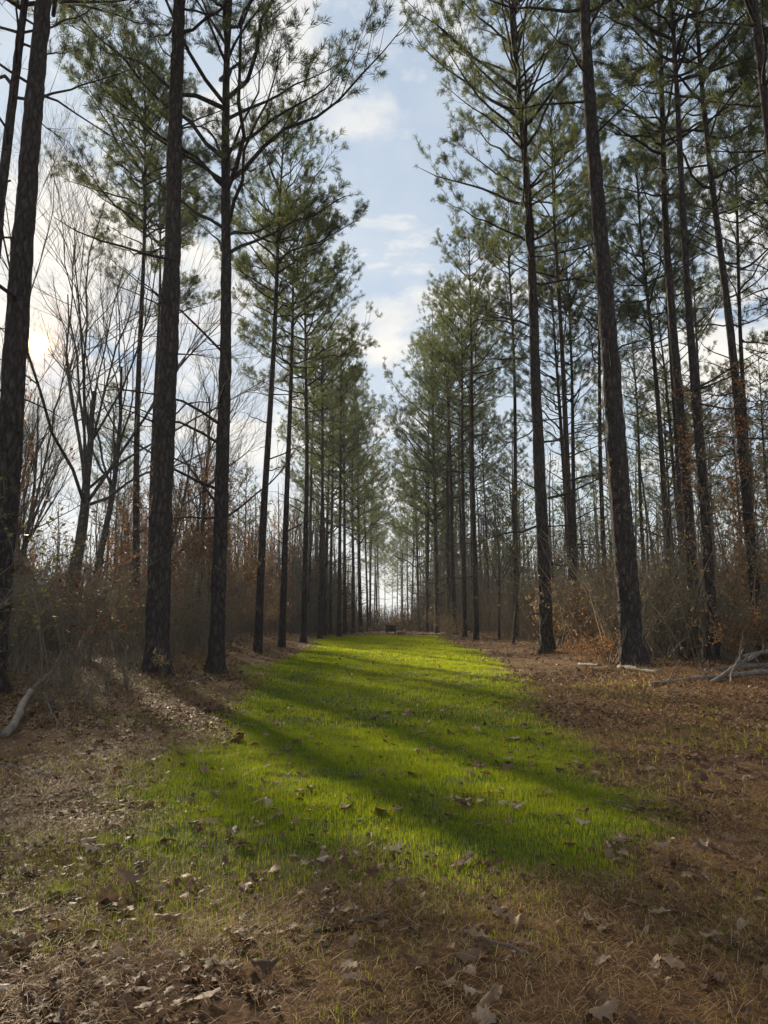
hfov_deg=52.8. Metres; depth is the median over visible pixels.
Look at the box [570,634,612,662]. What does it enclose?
shrub
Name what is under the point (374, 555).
pine tree
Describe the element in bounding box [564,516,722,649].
shrub
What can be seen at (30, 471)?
bare tree
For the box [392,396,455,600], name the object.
pine tree
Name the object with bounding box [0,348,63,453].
bare tree
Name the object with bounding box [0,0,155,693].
pine tree
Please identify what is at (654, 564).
shrub
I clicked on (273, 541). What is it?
sapling
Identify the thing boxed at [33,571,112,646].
shrub
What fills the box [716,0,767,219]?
pine tree
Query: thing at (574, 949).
dead leaf
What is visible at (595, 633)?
shrub
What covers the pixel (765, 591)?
shrub
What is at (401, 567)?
pine tree
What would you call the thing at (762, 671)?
fallen branch
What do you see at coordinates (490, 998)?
dead leaf
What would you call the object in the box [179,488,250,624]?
sapling
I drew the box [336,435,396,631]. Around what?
pine tree
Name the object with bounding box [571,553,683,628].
shrub
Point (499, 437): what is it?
pine tree
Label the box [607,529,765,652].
shrub
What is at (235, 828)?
dead leaf
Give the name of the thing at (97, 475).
bare tree
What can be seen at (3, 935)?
dead leaf
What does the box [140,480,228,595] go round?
sapling
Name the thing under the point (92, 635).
shrub
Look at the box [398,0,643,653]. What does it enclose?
pine tree
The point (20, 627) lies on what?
shrub
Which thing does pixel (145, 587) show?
shrub
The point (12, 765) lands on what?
fallen branch
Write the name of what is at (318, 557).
bare tree
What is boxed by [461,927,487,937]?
dead leaf
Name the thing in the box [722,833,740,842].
dead leaf
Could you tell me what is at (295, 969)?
dead leaf
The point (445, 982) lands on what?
dead leaf
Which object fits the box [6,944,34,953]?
dead leaf
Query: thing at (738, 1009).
dead leaf
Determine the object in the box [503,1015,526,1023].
dead leaf
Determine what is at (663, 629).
shrub
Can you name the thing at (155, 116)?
pine tree
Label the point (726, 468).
pine tree
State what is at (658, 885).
dead leaf
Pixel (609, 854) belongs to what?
dead leaf
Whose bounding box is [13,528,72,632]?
shrub
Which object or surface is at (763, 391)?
pine tree
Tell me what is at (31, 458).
sapling
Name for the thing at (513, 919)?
dead leaf
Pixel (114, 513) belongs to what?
bare tree
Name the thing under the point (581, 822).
dead leaf
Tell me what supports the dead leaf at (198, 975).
on the ground at (234, 1011)
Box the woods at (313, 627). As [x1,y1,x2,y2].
[14,474,374,633]
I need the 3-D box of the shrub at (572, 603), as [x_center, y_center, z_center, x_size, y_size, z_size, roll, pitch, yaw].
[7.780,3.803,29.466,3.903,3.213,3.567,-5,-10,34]
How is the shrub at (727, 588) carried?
on the ground at (234, 1011)
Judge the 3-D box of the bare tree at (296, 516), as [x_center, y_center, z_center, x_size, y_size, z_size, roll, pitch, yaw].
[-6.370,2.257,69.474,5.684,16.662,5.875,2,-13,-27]
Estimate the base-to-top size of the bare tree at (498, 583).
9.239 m
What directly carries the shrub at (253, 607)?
on the ground at (234, 1011)
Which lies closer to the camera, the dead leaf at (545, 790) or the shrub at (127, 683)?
the dead leaf at (545, 790)
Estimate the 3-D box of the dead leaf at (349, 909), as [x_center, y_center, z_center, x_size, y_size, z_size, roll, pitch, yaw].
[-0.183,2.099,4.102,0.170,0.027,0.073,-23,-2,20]
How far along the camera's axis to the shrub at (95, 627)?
26.18 m
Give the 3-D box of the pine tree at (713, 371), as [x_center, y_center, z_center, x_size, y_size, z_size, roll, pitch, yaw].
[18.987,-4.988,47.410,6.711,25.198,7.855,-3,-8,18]
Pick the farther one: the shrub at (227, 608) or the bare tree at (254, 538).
the bare tree at (254, 538)
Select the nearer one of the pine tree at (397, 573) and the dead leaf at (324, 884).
the dead leaf at (324, 884)
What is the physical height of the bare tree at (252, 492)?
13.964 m
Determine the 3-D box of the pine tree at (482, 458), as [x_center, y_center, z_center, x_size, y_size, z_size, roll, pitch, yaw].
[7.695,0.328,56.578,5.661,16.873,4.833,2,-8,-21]
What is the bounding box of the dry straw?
[0,631,767,1023]
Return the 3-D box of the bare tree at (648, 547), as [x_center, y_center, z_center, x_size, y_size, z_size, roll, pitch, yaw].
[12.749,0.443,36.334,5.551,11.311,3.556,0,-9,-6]
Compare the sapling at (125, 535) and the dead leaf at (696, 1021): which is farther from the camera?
the sapling at (125, 535)
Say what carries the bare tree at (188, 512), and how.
on the ground at (234, 1011)
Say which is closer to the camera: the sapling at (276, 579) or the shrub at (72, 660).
the shrub at (72, 660)
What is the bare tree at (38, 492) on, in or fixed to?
on the ground at (234, 1011)
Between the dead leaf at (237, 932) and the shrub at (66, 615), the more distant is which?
the shrub at (66, 615)
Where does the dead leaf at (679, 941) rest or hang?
on the ground at (234, 1011)
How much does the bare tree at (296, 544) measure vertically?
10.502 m
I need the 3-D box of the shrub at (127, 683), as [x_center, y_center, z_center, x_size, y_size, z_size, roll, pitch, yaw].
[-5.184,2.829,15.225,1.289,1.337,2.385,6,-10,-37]
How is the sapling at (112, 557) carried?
on the ground at (234, 1011)
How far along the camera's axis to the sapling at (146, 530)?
33.77 m
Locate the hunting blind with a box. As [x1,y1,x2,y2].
[385,625,396,633]
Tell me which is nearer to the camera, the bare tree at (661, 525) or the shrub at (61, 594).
the shrub at (61, 594)
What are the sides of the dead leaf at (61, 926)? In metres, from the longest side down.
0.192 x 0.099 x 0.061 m
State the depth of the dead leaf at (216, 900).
4.32 m
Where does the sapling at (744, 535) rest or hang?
on the ground at (234, 1011)
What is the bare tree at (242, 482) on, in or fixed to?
on the ground at (234, 1011)
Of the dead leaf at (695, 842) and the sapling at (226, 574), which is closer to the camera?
the dead leaf at (695, 842)
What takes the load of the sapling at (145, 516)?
on the ground at (234, 1011)
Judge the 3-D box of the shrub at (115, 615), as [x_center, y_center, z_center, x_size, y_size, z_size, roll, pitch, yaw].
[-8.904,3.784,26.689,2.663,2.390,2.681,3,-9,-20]
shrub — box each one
[0,453,100,670]
[0,463,102,623]
[0,616,105,703]
[1,650,86,711]
[8,516,131,668]
[8,532,123,676]
[8,542,97,661]
[8,579,78,667]
[10,520,129,642]
[10,547,123,664]
[12,448,201,676]
[12,561,123,658]
[12,574,98,660]
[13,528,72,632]
[13,572,100,647]
[15,588,131,697]
[17,543,104,652]
[17,590,80,660]
[17,590,86,656]
[19,532,124,623]
[20,572,122,662]
[26,530,127,641]
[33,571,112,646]
[37,500,235,664]
[40,548,145,657]
[44,625,143,696]
[47,642,137,708]
[54,576,142,663]
[57,526,189,655]
[58,569,146,652]
[66,584,141,650]
[67,599,129,650]
[78,510,232,647]
[85,572,143,637]
[86,627,155,689]
[87,551,187,658]
[88,581,141,647]
[89,588,142,640]
[100,567,203,660]
[101,574,182,651]
[105,551,245,659]
[105,571,208,608]
[110,509,260,648]
[172,574,259,655]
[174,558,253,648]
[175,544,272,638]
[176,565,260,649]
[210,561,289,630]
[227,576,293,636]
[234,585,276,623]
[245,578,301,634]
[426,601,468,636]
[436,614,479,637]
[463,534,610,642]
[467,582,510,628]
[492,524,565,632]
[495,557,602,637]
[518,567,640,648]
[519,592,568,633]
[521,526,668,609]
[523,568,614,646]
[528,553,658,651]
[529,571,593,645]
[529,577,608,645]
[545,541,748,664]
[551,575,606,645]
[557,635,594,660]
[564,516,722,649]
[565,550,703,653]
[565,562,602,639]
[568,566,676,654]
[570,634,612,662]
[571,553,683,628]
[573,563,666,632]
[576,538,721,646]
[584,544,767,657]
[586,630,644,663]
[588,519,714,614]
[594,562,730,659]
[595,634,618,654]
[598,518,701,602]
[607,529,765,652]
[607,574,679,653]
[616,557,765,657]
[637,529,762,658]
[643,594,697,651]
[651,526,761,627]
[652,531,765,603]
[656,599,705,653]
[665,569,767,662]
[673,539,767,646]
[675,548,767,649]
[688,545,767,620]
[695,604,767,662]
[700,608,749,655]
[703,567,767,648]
[703,600,765,657]
[716,545,766,634]
[732,607,767,661]
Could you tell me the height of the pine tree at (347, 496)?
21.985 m
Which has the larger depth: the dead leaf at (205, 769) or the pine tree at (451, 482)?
the pine tree at (451, 482)
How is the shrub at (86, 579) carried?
on the ground at (234, 1011)
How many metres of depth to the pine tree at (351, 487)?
58.42 m
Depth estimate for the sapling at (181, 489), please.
27.12 m
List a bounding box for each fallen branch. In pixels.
[0,759,57,775]
[24,663,52,695]
[41,692,57,732]
[43,647,63,687]
[58,703,84,731]
[649,662,767,685]
[710,637,760,683]
[729,647,743,683]
[742,639,767,658]
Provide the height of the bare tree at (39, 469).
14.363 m
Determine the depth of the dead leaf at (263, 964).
3.38 m
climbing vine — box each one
[582,328,663,665]
[664,376,746,662]
[709,360,767,659]
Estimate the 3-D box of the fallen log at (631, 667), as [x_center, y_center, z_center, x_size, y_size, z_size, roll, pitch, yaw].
[5.874,3.579,18.149,0.364,0.392,2.158,1,-8,-6]
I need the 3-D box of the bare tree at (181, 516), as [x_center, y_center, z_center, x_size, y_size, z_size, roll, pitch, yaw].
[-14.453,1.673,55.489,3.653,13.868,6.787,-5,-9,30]
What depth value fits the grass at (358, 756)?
7.37 m
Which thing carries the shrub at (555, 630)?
on the ground at (234, 1011)
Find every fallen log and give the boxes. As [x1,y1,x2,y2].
[0,689,34,737]
[65,688,106,702]
[174,669,205,685]
[578,663,600,665]
[617,657,662,673]
[704,658,767,671]
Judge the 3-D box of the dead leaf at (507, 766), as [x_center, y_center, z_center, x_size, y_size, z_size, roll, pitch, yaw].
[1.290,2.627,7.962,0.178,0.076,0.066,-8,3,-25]
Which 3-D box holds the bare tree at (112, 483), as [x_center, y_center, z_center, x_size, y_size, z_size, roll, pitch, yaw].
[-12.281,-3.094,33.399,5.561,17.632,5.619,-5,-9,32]
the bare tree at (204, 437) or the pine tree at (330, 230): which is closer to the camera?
the pine tree at (330, 230)
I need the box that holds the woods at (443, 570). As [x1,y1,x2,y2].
[398,425,767,632]
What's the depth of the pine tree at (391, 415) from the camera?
66.90 m
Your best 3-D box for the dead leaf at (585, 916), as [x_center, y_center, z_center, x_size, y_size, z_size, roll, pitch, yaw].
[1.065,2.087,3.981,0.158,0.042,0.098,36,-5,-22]
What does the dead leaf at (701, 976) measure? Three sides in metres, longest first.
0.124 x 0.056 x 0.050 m
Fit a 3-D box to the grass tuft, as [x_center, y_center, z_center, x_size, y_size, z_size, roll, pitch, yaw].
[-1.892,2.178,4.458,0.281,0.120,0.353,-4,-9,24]
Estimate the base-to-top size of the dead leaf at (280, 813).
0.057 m
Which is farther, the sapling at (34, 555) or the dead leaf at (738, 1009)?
the sapling at (34, 555)
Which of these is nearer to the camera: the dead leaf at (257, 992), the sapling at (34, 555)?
the dead leaf at (257, 992)
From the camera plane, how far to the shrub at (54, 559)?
9.63 m
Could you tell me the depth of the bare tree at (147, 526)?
54.00 m
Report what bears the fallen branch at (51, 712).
on the ground at (234, 1011)
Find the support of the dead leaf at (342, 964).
on the ground at (234, 1011)
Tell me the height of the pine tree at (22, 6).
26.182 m
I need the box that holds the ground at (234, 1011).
[0,625,767,1023]
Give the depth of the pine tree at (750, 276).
32.21 m
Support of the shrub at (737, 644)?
on the ground at (234, 1011)
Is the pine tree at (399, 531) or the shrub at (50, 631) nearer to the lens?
the shrub at (50, 631)
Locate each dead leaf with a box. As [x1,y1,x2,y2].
[0,928,14,942]
[0,984,15,991]
[4,907,34,918]
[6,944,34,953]
[13,919,24,931]
[20,858,31,871]
[32,904,57,916]
[40,920,79,933]
[42,835,55,842]
[49,979,62,991]
[53,906,65,918]
[71,894,88,900]
[75,963,97,978]
[80,837,97,843]
[82,842,102,852]
[91,890,120,905]
[94,808,108,817]
[98,884,112,897]
[99,977,124,986]
[111,839,124,852]
[111,939,123,957]
[112,900,129,909]
[116,905,133,918]
[117,867,148,888]
[131,860,149,865]
[154,913,187,923]
[178,892,189,898]
[185,966,211,977]
[187,820,198,826]
[191,939,213,952]
[198,764,208,772]
[200,817,221,823]
[200,954,221,961]
[208,897,222,904]
[221,958,237,968]
[223,830,233,841]
[224,925,248,937]
[226,964,241,973]
[231,826,238,833]
[235,839,251,845]
[241,983,260,992]
[246,985,259,1001]
[251,797,269,801]
[251,957,281,976]
[265,798,271,807]
[269,862,280,871]
[271,810,283,817]
[280,964,313,974]
[295,933,311,940]
[300,856,308,865]
[309,855,328,864]
[310,880,332,892]
[319,849,331,861]
[320,903,336,917]
[336,903,362,912]
[338,957,358,968]
[339,850,347,865]
[342,969,366,980]
[348,930,365,946]
[354,851,363,857]
[359,1013,385,1023]
[361,861,385,873]
[384,842,400,851]
[392,877,408,886]
[402,952,426,969]
[410,994,440,1011]
[435,976,458,987]
[448,948,482,964]
[451,796,465,803]
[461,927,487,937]
[461,1011,480,1023]
[462,983,481,996]
[464,851,473,857]
[470,940,497,952]
[471,763,486,767]
[472,1002,499,1023]
[473,859,497,867]
[479,987,495,1009]
[485,900,516,918]
[489,980,502,999]
[502,763,513,771]
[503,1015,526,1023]
[507,913,520,927]
[508,802,519,808]
[541,788,553,792]
[552,954,560,963]
[565,945,587,961]
[574,985,609,1004]
[575,818,591,825]
[580,912,600,923]
[586,940,603,945]
[588,995,620,1023]
[597,921,615,930]
[602,849,614,858]
[605,838,612,847]
[607,857,622,862]
[612,835,625,843]
[617,846,628,856]
[625,897,639,902]
[627,1010,640,1019]
[646,817,662,827]
[646,907,675,912]
[649,873,656,882]
[649,953,660,967]
[652,883,667,887]
[654,842,670,849]
[659,954,685,967]
[663,855,681,865]
[670,935,689,946]
[673,1017,701,1023]
[681,871,696,876]
[690,836,706,853]
[696,966,716,986]
[699,838,709,846]
[702,969,719,987]
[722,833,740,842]
[727,1002,757,1021]
[750,896,764,902]
[755,873,767,880]
[762,961,767,982]
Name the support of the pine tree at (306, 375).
on the ground at (234, 1011)
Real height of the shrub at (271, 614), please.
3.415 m
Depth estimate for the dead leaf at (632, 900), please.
4.24 m
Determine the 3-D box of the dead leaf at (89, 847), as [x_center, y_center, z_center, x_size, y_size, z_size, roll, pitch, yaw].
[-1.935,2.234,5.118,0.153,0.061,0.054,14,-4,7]
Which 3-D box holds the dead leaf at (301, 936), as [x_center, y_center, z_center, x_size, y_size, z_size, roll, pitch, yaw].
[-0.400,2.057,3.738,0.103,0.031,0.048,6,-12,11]
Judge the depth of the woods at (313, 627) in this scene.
61.82 m
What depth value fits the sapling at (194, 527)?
51.44 m
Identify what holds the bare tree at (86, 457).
on the ground at (234, 1011)
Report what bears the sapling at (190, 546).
on the ground at (234, 1011)
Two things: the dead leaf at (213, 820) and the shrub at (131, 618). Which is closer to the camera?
the dead leaf at (213, 820)
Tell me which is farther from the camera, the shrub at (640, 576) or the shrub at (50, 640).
the shrub at (640, 576)
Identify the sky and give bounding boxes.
[0,0,767,620]
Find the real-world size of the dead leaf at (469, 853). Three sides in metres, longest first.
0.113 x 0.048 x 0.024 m
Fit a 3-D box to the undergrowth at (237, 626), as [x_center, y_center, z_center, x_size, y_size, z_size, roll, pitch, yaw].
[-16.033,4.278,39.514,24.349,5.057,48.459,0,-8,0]
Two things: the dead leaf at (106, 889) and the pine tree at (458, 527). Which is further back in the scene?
the pine tree at (458, 527)
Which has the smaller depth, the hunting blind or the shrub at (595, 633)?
the shrub at (595, 633)
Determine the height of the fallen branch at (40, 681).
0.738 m
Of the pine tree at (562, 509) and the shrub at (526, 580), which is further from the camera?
the pine tree at (562, 509)
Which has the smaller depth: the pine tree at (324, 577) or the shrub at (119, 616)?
the shrub at (119, 616)
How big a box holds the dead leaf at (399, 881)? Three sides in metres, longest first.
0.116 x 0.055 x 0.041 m
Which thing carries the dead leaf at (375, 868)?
on the ground at (234, 1011)
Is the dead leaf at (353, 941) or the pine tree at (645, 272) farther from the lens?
the pine tree at (645, 272)
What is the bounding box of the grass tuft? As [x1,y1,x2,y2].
[33,873,79,903]
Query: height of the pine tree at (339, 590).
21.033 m
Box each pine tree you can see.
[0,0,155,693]
[0,0,216,420]
[43,6,242,641]
[54,0,269,675]
[56,0,427,673]
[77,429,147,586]
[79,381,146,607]
[82,133,220,568]
[201,90,370,652]
[212,178,370,647]
[219,211,381,642]
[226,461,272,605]
[270,379,391,632]
[273,335,359,629]
[275,497,312,577]
[276,318,364,638]
[278,333,362,635]
[284,346,373,633]
[291,370,412,632]
[299,364,382,633]
[302,319,376,636]
[309,363,401,632]
[326,458,377,612]
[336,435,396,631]
[346,450,403,630]
[356,489,386,606]
[361,496,395,617]
[361,518,388,609]
[361,522,389,597]
[367,526,391,613]
[369,311,525,632]
[369,439,441,626]
[373,545,394,607]
[381,557,399,612]
[385,380,457,632]
[385,513,412,609]
[386,524,415,615]
[386,527,405,614]
[387,461,432,621]
[388,499,423,623]
[389,547,410,623]
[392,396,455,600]
[396,318,494,632]
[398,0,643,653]
[398,282,491,633]
[401,271,524,637]
[403,413,469,632]
[403,433,492,607]
[416,213,529,640]
[416,318,511,610]
[424,381,487,594]
[439,0,681,665]
[448,405,522,630]
[451,176,581,637]
[466,76,629,643]
[477,463,525,611]
[478,413,549,617]
[493,240,626,593]
[501,224,621,590]
[527,0,767,653]
[541,156,661,581]
[548,0,767,662]
[548,472,593,574]
[569,386,649,548]
[571,125,722,599]
[584,309,689,578]
[594,0,767,659]
[607,377,729,559]
[608,108,751,582]
[617,255,748,568]
[637,239,756,574]
[653,384,723,516]
[656,44,767,550]
[665,0,767,440]
[670,0,767,457]
[688,412,738,565]
[702,385,767,585]
[705,84,767,546]
[709,414,767,547]
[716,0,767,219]
[718,330,767,564]
[745,331,767,470]
[754,393,767,503]
[754,442,767,502]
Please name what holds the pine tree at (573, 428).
on the ground at (234, 1011)
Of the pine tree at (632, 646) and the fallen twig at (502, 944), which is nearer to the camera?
the fallen twig at (502, 944)
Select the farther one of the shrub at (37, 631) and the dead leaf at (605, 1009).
the shrub at (37, 631)
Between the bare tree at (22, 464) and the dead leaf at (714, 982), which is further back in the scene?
the bare tree at (22, 464)
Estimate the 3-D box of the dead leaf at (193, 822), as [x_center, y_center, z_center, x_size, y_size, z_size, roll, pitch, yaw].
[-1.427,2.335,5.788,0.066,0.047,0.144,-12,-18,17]
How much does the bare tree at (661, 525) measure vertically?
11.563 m
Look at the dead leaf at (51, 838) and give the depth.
5.38 m
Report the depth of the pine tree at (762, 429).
53.95 m
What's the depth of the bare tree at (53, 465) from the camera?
37.93 m
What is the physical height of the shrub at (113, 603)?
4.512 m
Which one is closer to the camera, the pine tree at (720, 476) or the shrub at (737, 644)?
the shrub at (737, 644)
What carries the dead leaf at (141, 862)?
on the ground at (234, 1011)
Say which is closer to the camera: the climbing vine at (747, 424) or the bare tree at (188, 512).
the climbing vine at (747, 424)
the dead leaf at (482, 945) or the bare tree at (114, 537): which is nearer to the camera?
the dead leaf at (482, 945)
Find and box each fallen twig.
[56,744,110,805]
[92,703,187,749]
[310,876,380,932]
[472,936,531,955]
[597,768,650,813]
[687,676,734,718]
[720,754,767,758]
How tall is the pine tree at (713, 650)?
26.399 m
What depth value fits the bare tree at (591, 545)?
62.39 m
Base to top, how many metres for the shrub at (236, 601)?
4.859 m
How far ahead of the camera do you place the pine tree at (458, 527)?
80.25 m
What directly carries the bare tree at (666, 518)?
on the ground at (234, 1011)
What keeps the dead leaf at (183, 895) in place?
on the ground at (234, 1011)
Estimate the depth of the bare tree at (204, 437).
48.18 m
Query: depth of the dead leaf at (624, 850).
5.15 m
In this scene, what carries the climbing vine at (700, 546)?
attached to the pine tree at (713, 650)
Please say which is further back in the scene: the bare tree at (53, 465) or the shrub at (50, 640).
the bare tree at (53, 465)
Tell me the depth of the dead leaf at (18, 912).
4.12 m
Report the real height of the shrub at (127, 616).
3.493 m
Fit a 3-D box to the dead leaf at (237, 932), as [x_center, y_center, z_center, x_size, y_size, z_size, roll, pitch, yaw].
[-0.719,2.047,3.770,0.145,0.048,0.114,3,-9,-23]
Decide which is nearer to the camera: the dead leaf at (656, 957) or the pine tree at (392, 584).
the dead leaf at (656, 957)
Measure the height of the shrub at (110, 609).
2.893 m
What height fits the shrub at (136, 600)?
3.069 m
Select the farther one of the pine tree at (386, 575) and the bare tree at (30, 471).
the pine tree at (386, 575)
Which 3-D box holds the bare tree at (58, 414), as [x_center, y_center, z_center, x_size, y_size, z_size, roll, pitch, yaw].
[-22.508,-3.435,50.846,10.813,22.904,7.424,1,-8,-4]
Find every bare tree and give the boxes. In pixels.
[0,57,338,647]
[0,331,32,515]
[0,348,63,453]
[0,356,36,482]
[0,367,48,522]
[1,282,132,532]
[14,372,99,580]
[17,432,48,533]
[17,521,52,566]
[19,346,78,584]
[19,386,90,534]
[19,431,45,529]
[20,376,82,521]
[21,400,38,482]
[21,405,62,523]
[23,392,51,484]
[26,242,153,639]
[28,410,123,571]
[67,412,148,594]
[94,482,145,584]
[102,394,259,560]
[103,473,147,577]
[115,482,184,558]
[116,465,149,607]
[131,444,251,629]
[140,391,253,641]
[171,449,199,570]
[172,461,191,598]
[174,351,253,523]
[176,325,315,638]
[176,450,249,557]
[196,383,278,626]
[227,518,281,591]
[231,504,281,581]
[235,492,278,570]
[253,527,296,577]
[255,470,309,566]
[268,466,336,563]
[274,469,326,619]
[276,513,314,587]
[290,481,330,554]
[297,519,337,621]
[464,470,525,639]
[474,461,535,643]
[496,495,534,604]
[527,474,586,637]
[551,492,608,578]
[563,507,610,584]
[596,411,708,578]
[639,455,697,644]
[640,482,694,570]
[662,503,724,586]
[713,492,767,574]
[756,455,767,551]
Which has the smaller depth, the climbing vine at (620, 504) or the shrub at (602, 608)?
the climbing vine at (620, 504)
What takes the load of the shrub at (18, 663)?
on the ground at (234, 1011)
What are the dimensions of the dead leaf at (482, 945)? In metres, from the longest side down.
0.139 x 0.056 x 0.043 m
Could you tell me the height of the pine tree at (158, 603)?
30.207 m
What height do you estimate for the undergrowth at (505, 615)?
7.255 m
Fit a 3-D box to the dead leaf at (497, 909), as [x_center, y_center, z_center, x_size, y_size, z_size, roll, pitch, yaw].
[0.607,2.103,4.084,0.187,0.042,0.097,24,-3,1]
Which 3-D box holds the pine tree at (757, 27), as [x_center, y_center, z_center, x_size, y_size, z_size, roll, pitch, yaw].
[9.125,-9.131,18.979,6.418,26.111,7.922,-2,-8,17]
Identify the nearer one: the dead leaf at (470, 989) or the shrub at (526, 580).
the dead leaf at (470, 989)
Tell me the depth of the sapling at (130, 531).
30.00 m
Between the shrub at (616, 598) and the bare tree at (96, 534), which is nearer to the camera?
the shrub at (616, 598)
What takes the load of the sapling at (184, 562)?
on the ground at (234, 1011)
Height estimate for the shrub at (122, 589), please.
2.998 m
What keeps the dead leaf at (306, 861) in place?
on the ground at (234, 1011)
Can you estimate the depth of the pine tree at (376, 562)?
127.95 m
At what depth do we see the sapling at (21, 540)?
41.80 m
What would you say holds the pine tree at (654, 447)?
on the ground at (234, 1011)
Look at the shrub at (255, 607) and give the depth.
46.20 m
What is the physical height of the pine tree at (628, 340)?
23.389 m
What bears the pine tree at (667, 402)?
on the ground at (234, 1011)
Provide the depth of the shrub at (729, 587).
24.86 m
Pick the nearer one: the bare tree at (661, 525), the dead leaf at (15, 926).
the dead leaf at (15, 926)
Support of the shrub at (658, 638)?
on the ground at (234, 1011)
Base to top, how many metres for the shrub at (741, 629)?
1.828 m
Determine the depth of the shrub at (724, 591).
25.52 m
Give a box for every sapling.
[12,487,64,602]
[14,495,44,571]
[14,512,59,580]
[15,530,38,575]
[20,373,39,509]
[92,471,184,623]
[101,527,132,592]
[102,493,172,587]
[110,495,197,638]
[110,535,146,599]
[110,535,177,593]
[112,488,208,637]
[113,443,236,644]
[114,460,187,607]
[125,439,264,643]
[130,462,229,635]
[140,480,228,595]
[141,513,195,593]
[144,642,169,676]
[147,518,206,595]
[171,473,248,625]
[171,505,236,584]
[173,453,273,628]
[173,492,213,596]
[178,511,228,608]
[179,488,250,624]
[191,538,253,635]
[192,529,243,606]
[193,476,266,640]
[200,468,250,627]
[205,549,255,606]
[226,526,274,634]
[238,550,281,620]
[245,500,313,631]
[246,554,278,619]
[247,551,295,631]
[265,510,323,630]
[667,366,762,628]
[691,470,745,648]
[698,398,767,645]
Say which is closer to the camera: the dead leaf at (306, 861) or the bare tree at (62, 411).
the dead leaf at (306, 861)
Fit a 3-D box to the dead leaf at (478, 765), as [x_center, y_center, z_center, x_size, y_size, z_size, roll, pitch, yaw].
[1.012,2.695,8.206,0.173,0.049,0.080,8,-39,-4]
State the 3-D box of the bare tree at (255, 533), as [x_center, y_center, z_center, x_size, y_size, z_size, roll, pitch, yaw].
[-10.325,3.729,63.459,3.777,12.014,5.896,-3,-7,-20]
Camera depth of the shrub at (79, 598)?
16.40 m
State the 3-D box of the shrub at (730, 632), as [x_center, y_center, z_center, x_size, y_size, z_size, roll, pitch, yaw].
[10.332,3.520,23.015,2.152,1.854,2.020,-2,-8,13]
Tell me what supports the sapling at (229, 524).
on the ground at (234, 1011)
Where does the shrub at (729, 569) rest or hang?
on the ground at (234, 1011)
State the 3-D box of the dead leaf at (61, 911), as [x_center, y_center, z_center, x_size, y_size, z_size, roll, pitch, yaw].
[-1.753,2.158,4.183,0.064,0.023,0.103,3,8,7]
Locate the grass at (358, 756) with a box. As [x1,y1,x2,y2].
[0,634,767,1023]
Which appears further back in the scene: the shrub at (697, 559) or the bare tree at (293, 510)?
the bare tree at (293, 510)
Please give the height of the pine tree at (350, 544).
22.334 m
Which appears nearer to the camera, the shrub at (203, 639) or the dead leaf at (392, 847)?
the dead leaf at (392, 847)
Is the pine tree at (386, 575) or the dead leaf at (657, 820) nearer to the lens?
the dead leaf at (657, 820)
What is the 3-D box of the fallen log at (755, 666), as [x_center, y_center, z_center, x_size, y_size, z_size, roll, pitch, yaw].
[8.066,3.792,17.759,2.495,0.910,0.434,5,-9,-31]
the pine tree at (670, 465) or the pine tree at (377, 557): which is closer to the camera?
the pine tree at (670, 465)
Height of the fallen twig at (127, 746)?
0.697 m
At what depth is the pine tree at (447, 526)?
59.91 m
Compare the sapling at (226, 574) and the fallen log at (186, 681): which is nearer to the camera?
the fallen log at (186, 681)
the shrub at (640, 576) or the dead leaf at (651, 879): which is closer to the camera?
the dead leaf at (651, 879)
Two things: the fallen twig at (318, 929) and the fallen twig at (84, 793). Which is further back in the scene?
the fallen twig at (84, 793)
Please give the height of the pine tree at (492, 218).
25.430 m
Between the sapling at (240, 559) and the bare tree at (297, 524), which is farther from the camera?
the bare tree at (297, 524)
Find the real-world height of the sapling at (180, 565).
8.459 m
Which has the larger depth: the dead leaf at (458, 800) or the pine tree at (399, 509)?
the pine tree at (399, 509)
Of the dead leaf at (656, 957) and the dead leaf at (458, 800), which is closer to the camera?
the dead leaf at (656, 957)
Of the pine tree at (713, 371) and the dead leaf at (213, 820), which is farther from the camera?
the pine tree at (713, 371)
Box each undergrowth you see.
[8,524,316,672]
[239,583,512,632]
[441,432,767,662]
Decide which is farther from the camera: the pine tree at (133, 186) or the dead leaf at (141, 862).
the pine tree at (133, 186)
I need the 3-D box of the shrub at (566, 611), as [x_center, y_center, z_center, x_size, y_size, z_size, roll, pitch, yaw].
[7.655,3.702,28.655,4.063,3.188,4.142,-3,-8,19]
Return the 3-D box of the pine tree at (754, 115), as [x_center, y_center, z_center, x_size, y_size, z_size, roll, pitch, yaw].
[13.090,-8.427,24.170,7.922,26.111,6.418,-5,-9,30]
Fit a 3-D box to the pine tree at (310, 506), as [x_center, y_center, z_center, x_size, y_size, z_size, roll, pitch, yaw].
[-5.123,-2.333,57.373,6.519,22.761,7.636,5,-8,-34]
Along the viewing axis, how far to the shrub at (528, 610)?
42.97 m
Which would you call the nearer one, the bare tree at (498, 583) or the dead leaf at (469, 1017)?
the dead leaf at (469, 1017)
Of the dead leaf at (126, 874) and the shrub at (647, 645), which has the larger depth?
the shrub at (647, 645)
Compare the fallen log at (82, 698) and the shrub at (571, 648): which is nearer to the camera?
the fallen log at (82, 698)
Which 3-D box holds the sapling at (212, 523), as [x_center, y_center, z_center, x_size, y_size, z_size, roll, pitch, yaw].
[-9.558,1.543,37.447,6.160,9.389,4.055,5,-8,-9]
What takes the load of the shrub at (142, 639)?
on the ground at (234, 1011)
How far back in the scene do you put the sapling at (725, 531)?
25.37 m
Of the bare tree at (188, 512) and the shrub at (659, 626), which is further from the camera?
the bare tree at (188, 512)
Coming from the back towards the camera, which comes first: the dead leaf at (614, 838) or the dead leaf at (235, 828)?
the dead leaf at (235, 828)

